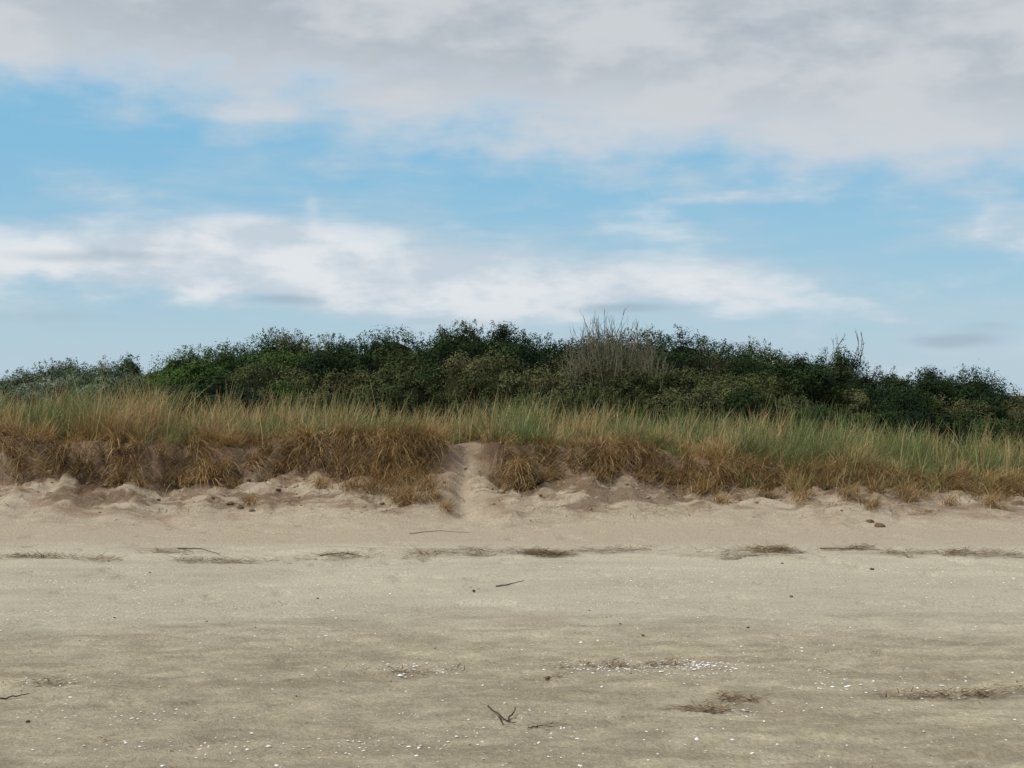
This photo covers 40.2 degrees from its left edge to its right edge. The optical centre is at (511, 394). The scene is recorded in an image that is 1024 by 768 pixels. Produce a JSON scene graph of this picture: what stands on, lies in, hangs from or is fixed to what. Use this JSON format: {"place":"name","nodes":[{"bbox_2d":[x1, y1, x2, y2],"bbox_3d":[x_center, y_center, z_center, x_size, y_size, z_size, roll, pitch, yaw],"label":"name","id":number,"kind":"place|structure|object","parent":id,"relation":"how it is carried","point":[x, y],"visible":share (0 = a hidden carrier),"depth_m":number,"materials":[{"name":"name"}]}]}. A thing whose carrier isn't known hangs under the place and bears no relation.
{"place":"outdoors","nodes":[
{"label":"outdoors","id":0,"kind":"place"},
{"bbox_2d":[0,396,1023,767],"bbox_3d":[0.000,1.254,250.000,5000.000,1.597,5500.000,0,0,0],"label":"sandy ground","id":1,"kind":"structure","parent":0,"point":[970,638],"depth_m":12.38,"materials":[{"name":"beige sand"}]},
{"bbox_2d":[0,693,29,698],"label":"driftwood twig","id":2,"kind":"object","parent":1,"relation":"on","point":[13,696],"visible":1,"depth_m":9.26,"materials":[{"name":"wood"}]},
{"bbox_2d":[0,355,184,411],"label":"silver shrub thicket","id":3,"kind":"object","parent":1,"relation":"on","point":[50,377],"visible":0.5,"depth_m":36.21,"materials":[{"name":"green plant"}]},
{"bbox_2d":[177,548,218,553],"bbox_3d":[-3.960,1.964,17.700,0.735,0.059,0.022,0,0,32],"label":"driftwood twig","id":4,"kind":"object","parent":1,"relation":"on","point":[197,548],"visible":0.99,"depth_m":17.71,"materials":[{"name":"beige wood"}]},
{"bbox_2d":[111,326,327,409],"bbox_3d":[-8.516,-0.702,37.861,7.725,2.698,10.706,0,0,0],"label":"green willow thicket","id":5,"kind":"object","parent":1,"relation":"on","point":[189,366],"visible":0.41,"depth_m":38.16,"materials":[{"name":"green plant"}]},
{"bbox_2d":[410,530,469,533],"bbox_3d":[-1.026,1.917,19.601,0.843,0.018,0.270,0,0,-10],"label":"driftwood twig","id":6,"kind":"object","parent":1,"relation":"on","point":[437,530],"visible":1,"depth_m":19.61,"materials":[{"name":"beige wood"}]},
{"bbox_2d":[0,434,945,490],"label":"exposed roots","id":7,"kind":"object","parent":1,"relation":"on","point":[276,461],"visible":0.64,"depth_m":22.38,"materials":[{"name":"brown plant"}]},
{"bbox_2d":[431,320,517,359],"bbox_3d":[-0.947,-0.580,38.387,2.711,2.987,2.465,0,0,0],"label":"wind shaped tree","id":8,"kind":"object","parent":1,"relation":"on","point":[480,350],"visible":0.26,"depth_m":38.43,"materials":[{"name":"green plant"}]},
{"bbox_2d":[487,705,515,724],"bbox_3d":[-0.065,1.967,8.601,0.184,0.043,0.410,0,0,0],"label":"driftwood twig","id":9,"kind":"object","parent":1,"relation":"on","point":[500,717],"visible":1,"depth_m":8.61,"materials":[{"name":"wood"}]},
{"bbox_2d":[25,558,995,755],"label":"beach pebbles","id":10,"kind":"object","parent":1,"relation":"on","point":[27,721],"visible":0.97,"depth_m":12.38,"materials":[{"name":"grey stone"}]},
{"bbox_2d":[0,563,1022,767],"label":"sea shells","id":11,"kind":"object","parent":1,"relation":"on","point":[598,668],"visible":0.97,"depth_m":10.08},
{"bbox_2d":[0,357,1023,523],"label":"marram grass","id":12,"kind":"structure","parent":1,"relation":"on","point":[754,448],"depth_m":22.91,"materials":[{"name":"green plant"}]},
{"bbox_2d":[0,540,1023,767],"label":"seaweed wrack","id":13,"kind":"object","parent":1,"relation":"on","point":[565,552],"visible":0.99,"depth_m":17.01,"materials":[{"name":"brown plant"}]},
{"bbox_2d":[2,449,1023,526],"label":"sand clods","id":14,"kind":"object","parent":1,"relation":"on","point":[526,505],"visible":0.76,"depth_m":21.74,"materials":[{"name":"beige sand"}]},
{"bbox_2d":[132,327,1023,436],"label":"sea buckthorn thicket","id":15,"kind":"object","parent":1,"relation":"on","point":[489,376],"visible":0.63,"depth_m":32.98,"materials":[{"name":"green plant"}]},
{"bbox_2d":[153,318,1023,453],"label":"evergreen thicket","id":16,"kind":"object","parent":1,"relation":"on","point":[884,397],"visible":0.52,"depth_m":36.48,"materials":[{"name":"green plant"}]},
{"bbox_2d":[554,307,676,398],"bbox_3d":[2.532,-0.849,33.824,3.034,2.558,2.320,0,0,0],"label":"bare twig bush","id":17,"kind":"object","parent":1,"relation":"on","point":[614,349],"visible":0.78,"depth_m":33.67,"materials":[{"name":"grey plant"}]},
{"bbox_2d":[768,332,867,404],"bbox_3d":[7.476,-0.211,34.521,2.394,2.872,2.422,0,0,0],"label":"wind shaped tree","id":18,"kind":"object","parent":1,"relation":"on","point":[825,379],"visible":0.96,"depth_m":34.09,"materials":[{"name":"green plant"}]},
{"bbox_2d":[820,548,879,549],"bbox_3d":[4.338,1.973,17.956,0.754,0.028,0.144,0,0,9],"label":"driftwood twig","id":19,"kind":"object","parent":1,"relation":"on","point":[845,548],"visible":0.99,"depth_m":17.94,"materials":[{"name":"wood"}]},
{"bbox_2d":[908,363,988,408],"bbox_3d":[11.103,0.398,36.112,2.042,2.416,1.940,0,0,0],"label":"wind shaped tree","id":20,"kind":"object","parent":1,"relation":"on","point":[930,382],"visible":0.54,"depth_m":35.55,"materials":[{"name":"green plant"}]},
{"bbox_2d":[0,0,1023,395],"label":"sky","id":21,"kind":"structure","parent":0,"point":[794,176],"materials":[{"name":"blue"}]}
]}

